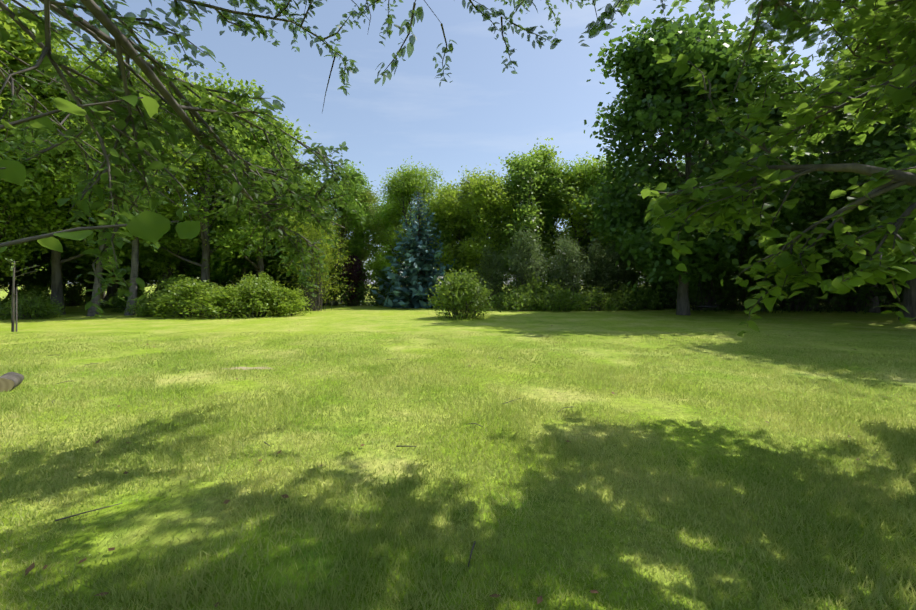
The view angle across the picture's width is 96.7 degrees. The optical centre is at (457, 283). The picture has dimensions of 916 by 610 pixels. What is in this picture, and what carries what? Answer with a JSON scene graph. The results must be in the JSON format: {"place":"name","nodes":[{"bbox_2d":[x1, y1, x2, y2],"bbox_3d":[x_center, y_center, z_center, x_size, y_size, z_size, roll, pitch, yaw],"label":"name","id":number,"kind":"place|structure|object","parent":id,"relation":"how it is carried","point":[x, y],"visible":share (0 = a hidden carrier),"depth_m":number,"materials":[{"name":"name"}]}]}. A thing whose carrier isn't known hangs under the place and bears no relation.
{"place":"outdoors","nodes":[
{"label":"outdoors","id":0,"kind":"place"},
{"bbox_2d":[3,0,860,283],"label":"sky","id":1,"kind":"structure","parent":0,"point":[486,114],"materials":[{"name":"blue"}]},
{"bbox_2d":[0,284,915,609],"bbox_3d":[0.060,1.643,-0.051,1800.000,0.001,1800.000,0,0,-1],"label":"lawn ground","id":2,"kind":"structure","parent":0,"point":[330,322],"depth_m":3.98,"materials":[{"name":"green plant"}]},
{"bbox_2d":[0,291,22,306],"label":"bush","id":3,"kind":"object","parent":2,"relation":"on","point":[6,298],"visible":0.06,"depth_m":26.59,"materials":[{"name":"green plant"}]},
{"bbox_2d":[0,372,23,391],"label":"rock","id":4,"kind":"object","parent":2,"relation":"on","point":[9,381],"visible":0.88,"depth_m":6.22,"materials":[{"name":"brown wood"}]},
{"bbox_2d":[4,259,24,300],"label":"bush","id":5,"kind":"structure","parent":2,"relation":"on","point":[16,286],"depth_m":33.51,"materials":[{"name":"green plant"}]},
{"bbox_2d":[0,232,48,294],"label":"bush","id":6,"kind":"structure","parent":2,"relation":"on","point":[5,284],"depth_m":31.30,"materials":[{"name":"green plant"}]},
{"bbox_2d":[4,258,45,331],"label":"staked sapling","id":7,"kind":"object","parent":2,"relation":"on","point":[13,304],"visible":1,"depth_m":13.92,"materials":[{"name":"brown plant"}]},
{"bbox_2d":[0,295,57,318],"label":"bush","id":8,"kind":"object","parent":2,"relation":"on","point":[11,305],"visible":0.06,"depth_m":19.23,"materials":[{"name":"green plant"}]},
{"bbox_2d":[8,282,50,303],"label":"bush","id":9,"kind":"object","parent":2,"relation":"on","point":[29,288],"visible":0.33,"depth_m":23.76,"materials":[{"name":"green plant"}]},
{"bbox_2d":[0,288,69,319],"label":"bush","id":10,"kind":"object","parent":2,"relation":"on","point":[39,309],"visible":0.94,"depth_m":18.77,"materials":[{"name":"green plant"}]},
{"bbox_2d":[0,87,78,221],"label":"tree","id":11,"kind":"object","parent":2,"relation":"on","point":[11,129],"depth_m":24.58,"materials":[{"name":"green plant"}]},
{"bbox_2d":[0,118,79,288],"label":"tree","id":12,"kind":"object","parent":2,"relation":"on","point":[13,252],"visible":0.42,"depth_m":19.42,"materials":[{"name":"green plant"}]},
{"bbox_2d":[0,0,85,229],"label":"tree","id":13,"kind":"object","parent":2,"relation":"on","point":[17,51],"visible":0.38,"depth_m":18.43,"materials":[{"name":"green plant"}]},
{"bbox_2d":[0,250,85,289],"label":"bush","id":14,"kind":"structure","parent":2,"relation":"on","point":[33,279],"depth_m":31.65,"materials":[{"name":"green plant"}]},
{"bbox_2d":[2,236,95,301],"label":"bush","id":15,"kind":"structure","parent":2,"relation":"on","point":[45,279],"depth_m":31.27,"materials":[{"name":"green plant"}]},
{"bbox_2d":[63,282,91,306],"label":"bush","id":16,"kind":"object","parent":2,"relation":"on","point":[72,295],"visible":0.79,"depth_m":29.59,"materials":[{"name":"green plant"}]},
{"bbox_2d":[16,237,148,303],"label":"bush","id":17,"kind":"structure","parent":2,"relation":"on","point":[68,264],"depth_m":30.80,"materials":[{"name":"green plant"}]},
{"bbox_2d":[0,0,176,314],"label":"tree","id":18,"kind":"object","parent":2,"relation":"on","point":[56,277],"visible":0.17,"depth_m":19.62,"materials":[{"name":"green plant"}]},
{"bbox_2d":[4,32,178,315],"bbox_3d":[-18.790,-5.108,21.139,6.925,14.137,8.401,0,0,-34],"label":"tree","id":19,"kind":"object","parent":2,"relation":"on","point":[92,311],"visible":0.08,"depth_m":19.45,"materials":[{"name":"green plant"}]},
{"bbox_2d":[0,93,200,253],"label":"branch","id":20,"kind":"object","parent":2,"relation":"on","point":[149,226],"visible":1,"depth_m":1.87,"materials":[{"name":"green plant"}]},
{"bbox_2d":[68,218,140,302],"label":"tree","id":21,"kind":"object","parent":2,"relation":"on","point":[90,293],"visible":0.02,"depth_m":32.27,"materials":[{"name":"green plant"}]},
{"bbox_2d":[101,298,125,307],"bbox_3d":[-23.021,1.208,27.891,2.439,0.944,2.594,0,0,7],"label":"understory","id":22,"kind":"object","parent":2,"relation":"on","point":[103,305],"visible":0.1,"depth_m":27.18,"materials":[{"name":"green plant"}]},
{"bbox_2d":[49,140,184,306],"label":"tree","id":23,"kind":"object","parent":2,"relation":"on","point":[113,289],"visible":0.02,"depth_m":28.30,"materials":[{"name":"green plant"}]},
{"bbox_2d":[21,31,225,314],"bbox_3d":[-17.486,-5.368,21.634,9.648,14.681,7.953,0,0,36],"label":"tree","id":24,"kind":"object","parent":2,"relation":"on","point":[133,288],"visible":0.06,"depth_m":20.88,"materials":[{"name":"green plant"}]},
{"bbox_2d":[76,260,178,293],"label":"bush","id":25,"kind":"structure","parent":2,"relation":"on","point":[118,285],"depth_m":32.76,"materials":[{"name":"green plant"}]},
{"bbox_2d":[103,277,154,312],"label":"bush","id":26,"kind":"object","parent":2,"relation":"on","point":[116,299],"visible":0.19,"depth_m":23.33,"materials":[{"name":"green plant"}]},
{"bbox_2d":[49,79,231,294],"bbox_3d":[-19.187,-5.926,26.745,10.735,15.879,13.852,0,0,2],"label":"tree","id":27,"kind":"object","parent":2,"relation":"on","point":[170,265],"visible":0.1,"depth_m":24.05,"materials":[{"name":"green plant"}]},
{"bbox_2d":[84,251,198,292],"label":"bush","id":28,"kind":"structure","parent":2,"relation":"on","point":[126,275],"depth_m":31.11,"materials":[{"name":"green plant"}]},
{"bbox_2d":[124,290,174,316],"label":"bush","id":29,"kind":"object","parent":2,"relation":"on","point":[140,309],"visible":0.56,"depth_m":20.04,"materials":[{"name":"green plant"}]},
{"bbox_2d":[150,271,176,295],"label":"bush","id":30,"kind":"object","parent":2,"relation":"on","point":[170,277],"visible":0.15,"depth_m":22.55,"materials":[{"name":"green plant"}]},
{"bbox_2d":[142,271,215,316],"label":"hedge shrub","id":31,"kind":"object","parent":2,"relation":"on","point":[166,290],"visible":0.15,"depth_m":20.55,"materials":[{"name":"green plant"}]},
{"bbox_2d":[140,247,222,284],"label":"bush","id":32,"kind":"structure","parent":2,"relation":"on","point":[175,272],"depth_m":31.32,"materials":[{"name":"green plant"}]},
{"bbox_2d":[146,274,232,318],"bbox_3d":[-12.854,0.616,20.102,4.604,2.148,3.390,0,0,-32],"label":"hedge shrub","id":33,"kind":"object","parent":2,"relation":"on","point":[188,290],"visible":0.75,"depth_m":19.49,"materials":[{"name":"green plant"}]},
{"bbox_2d":[76,65,316,284],"bbox_3d":[-14.618,-5.744,24.464,11.827,15.462,9.222,0,0,-6],"label":"tree","id":34,"kind":"object","parent":2,"relation":"on","point":[264,158],"visible":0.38,"depth_m":23.75,"materials":[{"name":"green plant"}]},
{"bbox_2d":[174,248,238,288],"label":"bush","id":35,"kind":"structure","parent":2,"relation":"on","point":[211,280],"depth_m":31.66,"materials":[{"name":"green plant"}]},
{"bbox_2d":[179,282,258,319],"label":"hedge shrub","id":36,"kind":"object","parent":2,"relation":"on","point":[217,297],"visible":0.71,"depth_m":19.32,"materials":[{"name":"green plant"}]},
{"bbox_2d":[185,116,298,283],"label":"tree","id":37,"kind":"object","parent":2,"relation":"on","point":[244,270],"visible":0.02,"depth_m":29.43,"materials":[{"name":"green plant"}]},
{"bbox_2d":[181,174,303,284],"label":"tree","id":38,"kind":"object","parent":2,"relation":"on","point":[213,274],"visible":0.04,"depth_m":28.68,"materials":[{"name":"green plant"}]},
{"bbox_2d":[222,367,271,369],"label":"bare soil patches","id":39,"kind":"object","parent":2,"relation":"on","point":[245,368],"visible":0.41,"depth_m":7.86,"materials":[{"name":"beige"}]},
{"bbox_2d":[213,241,285,286],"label":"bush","id":40,"kind":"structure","parent":2,"relation":"on","point":[250,269],"depth_m":30.81,"materials":[{"name":"green plant"}]},
{"bbox_2d":[221,275,289,318],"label":"hedge shrub","id":41,"kind":"object","parent":2,"relation":"on","point":[256,297],"visible":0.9,"depth_m":19.96,"materials":[{"name":"green plant"}]},
{"bbox_2d":[229,268,282,314],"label":"hedge shrub","id":42,"kind":"object","parent":2,"relation":"on","point":[260,277],"visible":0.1,"depth_m":21.92,"materials":[{"name":"green plant"}]},
{"bbox_2d":[239,270,274,282],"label":"hedge","id":43,"kind":"object","parent":2,"relation":"on","point":[256,275],"depth_m":31.03,"materials":[{"name":"green plant"}]},
{"bbox_2d":[187,86,333,278],"bbox_3d":[-13.380,-5.480,27.185,8.733,14.910,11.200,0,0,18],"label":"tree","id":44,"kind":"object","parent":2,"relation":"on","point":[233,236],"visible":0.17,"depth_m":24.51,"materials":[{"name":"green plant"}]},
{"bbox_2d":[215,173,321,284],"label":"tree","id":45,"kind":"object","parent":2,"relation":"on","point":[238,263],"visible":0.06,"depth_m":29.16,"materials":[{"name":"green plant"}]},
{"bbox_2d":[233,235,315,286],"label":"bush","id":46,"kind":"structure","parent":2,"relation":"on","point":[266,265],"depth_m":30.49,"materials":[{"name":"green plant"}]},
{"bbox_2d":[263,284,314,316],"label":"hedge shrub","id":47,"kind":"object","parent":2,"relation":"on","point":[286,308],"visible":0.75,"depth_m":20.78,"materials":[{"name":"green plant"}]},
{"bbox_2d":[270,266,310,301],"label":"hedge","id":48,"kind":"object","parent":2,"relation":"on","point":[287,279],"visible":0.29,"depth_m":30.33,"materials":[{"name":"green plant"}]},
{"bbox_2d":[269,200,335,284],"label":"tree","id":49,"kind":"object","parent":2,"relation":"on","point":[300,260],"visible":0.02,"depth_m":31.00,"materials":[{"name":"green plant"}]},
{"bbox_2d":[269,200,354,311],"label":"feathery tree","id":50,"kind":"object","parent":2,"relation":"on","point":[309,234],"visible":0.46,"depth_m":24.55,"materials":[{"name":"green plant"}]},
{"bbox_2d":[271,227,370,301],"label":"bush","id":51,"kind":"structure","parent":2,"relation":"on","point":[335,251],"depth_m":32.52,"materials":[{"name":"green plant"}]},
{"bbox_2d":[304,269,343,305],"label":"hedge","id":52,"kind":"object","parent":2,"relation":"on","point":[328,303],"visible":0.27,"depth_m":30.39,"materials":[{"name":"green plant"}]},
{"bbox_2d":[307,159,383,305],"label":"tree","id":53,"kind":"object","parent":2,"relation":"on","point":[355,248],"visible":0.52,"depth_m":30.20,"materials":[{"name":"green plant"}]},
{"bbox_2d":[338,252,368,305],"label":"purple shrub","id":54,"kind":"object","parent":2,"relation":"on","point":[354,264],"visible":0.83,"depth_m":29.77,"materials":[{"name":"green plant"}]},
{"bbox_2d":[331,261,375,306],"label":"hedge","id":55,"kind":"object","parent":2,"relation":"on","point":[359,298],"visible":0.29,"depth_m":30.01,"materials":[{"name":"green plant"}]},
{"bbox_2d":[328,185,392,263],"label":"tree","id":56,"kind":"object","parent":2,"relation":"on","point":[363,254],"visible":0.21,"depth_m":31.34,"materials":[{"name":"green plant"}]},
{"bbox_2d":[333,189,394,299],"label":"tree","id":57,"kind":"object","parent":2,"relation":"on","point":[380,245],"visible":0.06,"depth_m":40.54,"materials":[{"name":"green plant"}]},
{"bbox_2d":[363,266,403,305],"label":"hedge","id":58,"kind":"object","parent":2,"relation":"on","point":[382,275],"visible":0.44,"depth_m":29.86,"materials":[{"name":"green plant"}]},
{"bbox_2d":[372,202,415,272],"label":"tree","id":59,"kind":"object","parent":2,"relation":"on","point":[390,240],"visible":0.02,"depth_m":41.05,"materials":[{"name":"green plant"}]},
{"bbox_2d":[362,190,434,284],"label":"tree","id":60,"kind":"object","parent":2,"relation":"on","point":[383,261],"visible":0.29,"depth_m":33.54,"materials":[{"name":"green plant"}]},
{"bbox_2d":[372,156,447,262],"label":"tree","id":61,"kind":"object","parent":2,"relation":"on","point":[409,184],"visible":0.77,"depth_m":30.75,"materials":[{"name":"green plant"}]},
{"bbox_2d":[0,0,825,317],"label":"cherry tree","id":62,"kind":"object","parent":2,"relation":"on","point":[126,148],"visible":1,"depth_m":3.15,"materials":[{"name":"green plant"}]},
{"bbox_2d":[371,187,455,309],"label":"blue spruce","id":63,"kind":"object","parent":2,"relation":"on","point":[419,265],"visible":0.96,"depth_m":27.69,"materials":[{"name":"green plant"}]},
{"bbox_2d":[416,184,459,279],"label":"tree","id":64,"kind":"object","parent":2,"relation":"on","point":[439,224],"depth_m":37.50,"materials":[{"name":"green plant"}]},
{"bbox_2d":[425,183,478,297],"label":"tree","id":65,"kind":"object","parent":2,"relation":"on","point":[448,237],"visible":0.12,"depth_m":31.00,"materials":[{"name":"green plant"}]},
{"bbox_2d":[18,321,901,606],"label":"fallen twigs","id":66,"kind":"object","parent":2,"relation":"on","point":[226,501],"visible":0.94,"depth_m":2.79,"materials":[{"name":"brown wood"}]},
{"bbox_2d":[425,262,500,319],"bbox_3d":[0.141,0.340,19.591,4.202,2.737,4.234,0,0,-1],"label":"bush","id":67,"kind":"object","parent":2,"relation":"on","point":[461,292],"visible":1,"depth_m":19.09,"materials":[{"name":"green plant"}]},
{"bbox_2d":[420,163,525,295],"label":"tree","id":68,"kind":"object","parent":2,"relation":"on","point":[483,188],"visible":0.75,"depth_m":29.00,"materials":[{"name":"green plant"}]},
{"bbox_2d":[449,167,517,282],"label":"tree","id":69,"kind":"object","parent":2,"relation":"on","point":[463,219],"visible":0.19,"depth_m":31.09,"materials":[{"name":"green plant"}]},
{"bbox_2d":[473,244,511,307],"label":"willow shrub","id":70,"kind":"object","parent":2,"relation":"on","point":[491,262],"visible":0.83,"depth_m":27.16,"materials":[{"name":"green plant"}]},
{"bbox_2d":[474,271,513,304],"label":"hedge","id":71,"kind":"object","parent":2,"relation":"on","point":[502,284],"visible":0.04,"depth_m":30.55,"materials":[{"name":"green plant"}]},
{"bbox_2d":[489,284,540,310],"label":"shrub","id":72,"kind":"object","parent":2,"relation":"on","point":[505,301],"visible":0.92,"depth_m":24.68,"materials":[{"name":"green plant"}]},
{"bbox_2d":[456,150,579,288],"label":"tree","id":73,"kind":"object","parent":2,"relation":"on","point":[524,181],"visible":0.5,"depth_m":29.59,"materials":[{"name":"green plant"}]},
{"bbox_2d":[498,226,552,298],"bbox_3d":[4.342,-1.050,26.521,4.204,5.496,3.948,0,0,-10],"label":"willow shrub","id":74,"kind":"object","parent":2,"relation":"on","point":[524,263],"visible":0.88,"depth_m":26.12,"materials":[{"name":"green plant"}]},
{"bbox_2d":[507,266,553,288],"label":"hedge","id":75,"kind":"object","parent":2,"relation":"on","point":[537,277],"visible":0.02,"depth_m":31.20,"materials":[{"name":"green plant"}]},
{"bbox_2d":[509,270,555,309],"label":"shrub","id":76,"kind":"object","parent":2,"relation":"on","point":[532,288],"visible":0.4,"depth_m":25.13,"materials":[{"name":"green plant"}]},
{"bbox_2d":[497,162,579,270],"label":"tree","id":77,"kind":"object","parent":2,"relation":"on","point":[550,221],"visible":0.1,"depth_m":31.41,"materials":[{"name":"green plant"}]},
{"bbox_2d":[495,138,603,284],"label":"tree","id":78,"kind":"object","parent":2,"relation":"on","point":[547,155],"visible":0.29,"depth_m":31.16,"materials":[{"name":"green plant"}]},
{"bbox_2d":[527,278,590,311],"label":"shrub","id":79,"kind":"object","parent":2,"relation":"on","point":[556,303],"visible":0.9,"depth_m":23.89,"materials":[{"name":"green plant"}]},
{"bbox_2d":[540,258,580,301],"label":"hedge","id":80,"kind":"object","parent":2,"relation":"on","point":[549,273],"visible":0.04,"depth_m":31.57,"materials":[{"name":"green plant"}]},
{"bbox_2d":[538,232,598,309],"bbox_3d":[7.027,-0.781,26.008,3.751,4.946,3.994,0,0,-37],"label":"willow shrub","id":81,"kind":"object","parent":2,"relation":"on","point":[569,261],"visible":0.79,"depth_m":25.61,"materials":[{"name":"green plant"}]},
{"bbox_2d":[541,151,636,291],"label":"tree","id":82,"kind":"object","parent":2,"relation":"on","point":[577,220],"visible":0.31,"depth_m":30.34,"materials":[{"name":"green plant"}]},
{"bbox_2d":[550,151,629,260],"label":"tree","id":83,"kind":"object","parent":2,"relation":"on","point":[589,184],"visible":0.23,"depth_m":30.76,"materials":[{"name":"green plant"}]},
{"bbox_2d":[576,266,609,295],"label":"hedge","id":84,"kind":"object","parent":2,"relation":"on","point":[587,283],"depth_m":31.04,"materials":[{"name":"green plant"}]},
{"bbox_2d":[570,284,625,310],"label":"shrub","id":85,"kind":"object","parent":2,"relation":"on","point":[592,299],"visible":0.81,"depth_m":24.48,"materials":[{"name":"green plant"}]},
{"bbox_2d":[562,174,641,277],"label":"tree","id":86,"kind":"object","parent":2,"relation":"on","point":[593,218],"visible":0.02,"depth_m":31.46,"materials":[{"name":"green plant"}]},
{"bbox_2d":[578,239,626,308],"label":"willow shrub","id":87,"kind":"object","parent":2,"relation":"on","point":[600,275],"visible":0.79,"depth_m":26.49,"materials":[{"name":"green plant"}]},
{"bbox_2d":[603,240,644,297],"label":"willow shrub","id":88,"kind":"object","parent":2,"relation":"on","point":[620,276],"visible":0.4,"depth_m":27.40,"materials":[{"name":"green plant"}]},
{"bbox_2d":[603,281,648,310],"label":"shrub","id":89,"kind":"object","parent":2,"relation":"on","point":[632,303],"visible":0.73,"depth_m":25.08,"materials":[{"name":"green plant"}]},
{"bbox_2d":[608,270,648,293],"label":"hedge","id":90,"kind":"object","parent":2,"relation":"on","point":[635,277],"visible":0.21,"depth_m":30.25,"materials":[{"name":"green plant"}]},
{"bbox_2d":[629,177,658,281],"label":"tree","id":91,"kind":"object","parent":2,"relation":"on","point":[640,271],"depth_m":29.49,"materials":[{"name":"green plant"}]},
{"bbox_2d":[585,171,708,304],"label":"tree","id":92,"kind":"object","parent":2,"relation":"on","point":[651,197],"visible":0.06,"depth_m":29.28,"materials":[{"name":"green plant"}]},
{"bbox_2d":[626,277,671,309],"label":"shrub","id":93,"kind":"object","parent":2,"relation":"on","point":[653,298],"visible":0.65,"depth_m":25.62,"materials":[{"name":"green plant"}]},
{"bbox_2d":[641,269,701,309],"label":"bush","id":94,"kind":"object","parent":2,"relation":"on","point":[663,284],"visible":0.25,"depth_m":26.85,"materials":[{"name":"green plant"}]},
{"bbox_2d":[573,4,839,314],"bbox_3d":[12.100,-6.340,21.273,10.568,16.619,12.679,0,0,-1],"label":"chestnut tree","id":95,"kind":"object","parent":2,"relation":"on","point":[661,101],"visible":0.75,"depth_m":19.55,"materials":[{"name":"green plant"}]},
{"bbox_2d":[668,157,784,305],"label":"tree","id":96,"kind":"object","parent":2,"relation":"on","point":[678,167],"visible":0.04,"depth_m":30.16,"materials":[{"name":"green plant"}]},
{"bbox_2d":[678,99,804,309],"bbox_3d":[17.698,-5.108,25.540,9.161,14.137,7.552,0,0,2],"label":"tree","id":97,"kind":"object","parent":2,"relation":"on","point":[701,170],"depth_m":24.95,"materials":[{"name":"green plant"}]},
{"bbox_2d":[712,249,806,312],"bbox_3d":[17.594,-0.393,24.193,4.822,4.261,6.405,0,0,10],"label":"shrub","id":98,"kind":"object","parent":2,"relation":"on","point":[751,283],"visible":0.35,"depth_m":23.90,"materials":[{"name":"green plant"}]},
{"bbox_2d":[611,0,915,336],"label":"lime tree","id":99,"kind":"object","parent":2,"relation":"on","point":[884,27],"visible":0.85,"depth_m":3.46,"materials":[{"name":"green plant"}]},
{"bbox_2d":[676,110,860,258],"bbox_3d":[20.600,-5.385,27.837,11.478,14.745,8.895,0,0,-8],"label":"tree","id":100,"kind":"object","parent":2,"relation":"on","point":[779,239],"depth_m":26.90,"materials":[{"name":"green plant"}]},
{"bbox_2d":[763,246,861,312],"bbox_3d":[20.721,-0.520,24.690,6.805,4.527,5.123,0,0,14],"label":"shrub","id":101,"kind":"object","parent":2,"relation":"on","point":[800,303],"visible":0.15,"depth_m":23.97,"materials":[{"name":"green plant"}]},
{"bbox_2d":[744,10,915,320],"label":"tree","id":102,"kind":"object","parent":2,"relation":"on","point":[838,181],"visible":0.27,"depth_m":18.18,"materials":[{"name":"green plant"}]},
{"bbox_2d":[780,47,915,312],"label":"tree","id":103,"kind":"object","parent":2,"relation":"on","point":[875,309],"depth_m":22.70,"materials":[{"name":"green plant"}]},
{"bbox_2d":[785,133,914,267],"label":"tree","id":104,"kind":"object","parent":2,"relation":"on","point":[824,244],"depth_m":25.86,"materials":[{"name":"green plant"}]},
{"bbox_2d":[806,250,903,313],"bbox_3d":[23.023,-0.393,24.140,4.822,4.261,6.405,0,0,35],"label":"shrub","id":105,"kind":"object","parent":2,"relation":"on","point":[860,292],"visible":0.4,"depth_m":23.59,"materials":[{"name":"green plant"}]},
{"bbox_2d":[804,1,915,259],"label":"tree","id":106,"kind":"object","parent":2,"relation":"on","point":[903,120],"visible":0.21,"depth_m":14.36,"materials":[{"name":"green plant"}]},
{"bbox_2d":[836,256,909,311],"bbox_3d":[26.174,-0.520,24.466,5.123,4.527,6.805,0,0,-12],"label":"shrub","id":107,"kind":"object","parent":2,"relation":"on","point":[893,299],"depth_m":24.30,"materials":[{"name":"green plant"}]}
]}

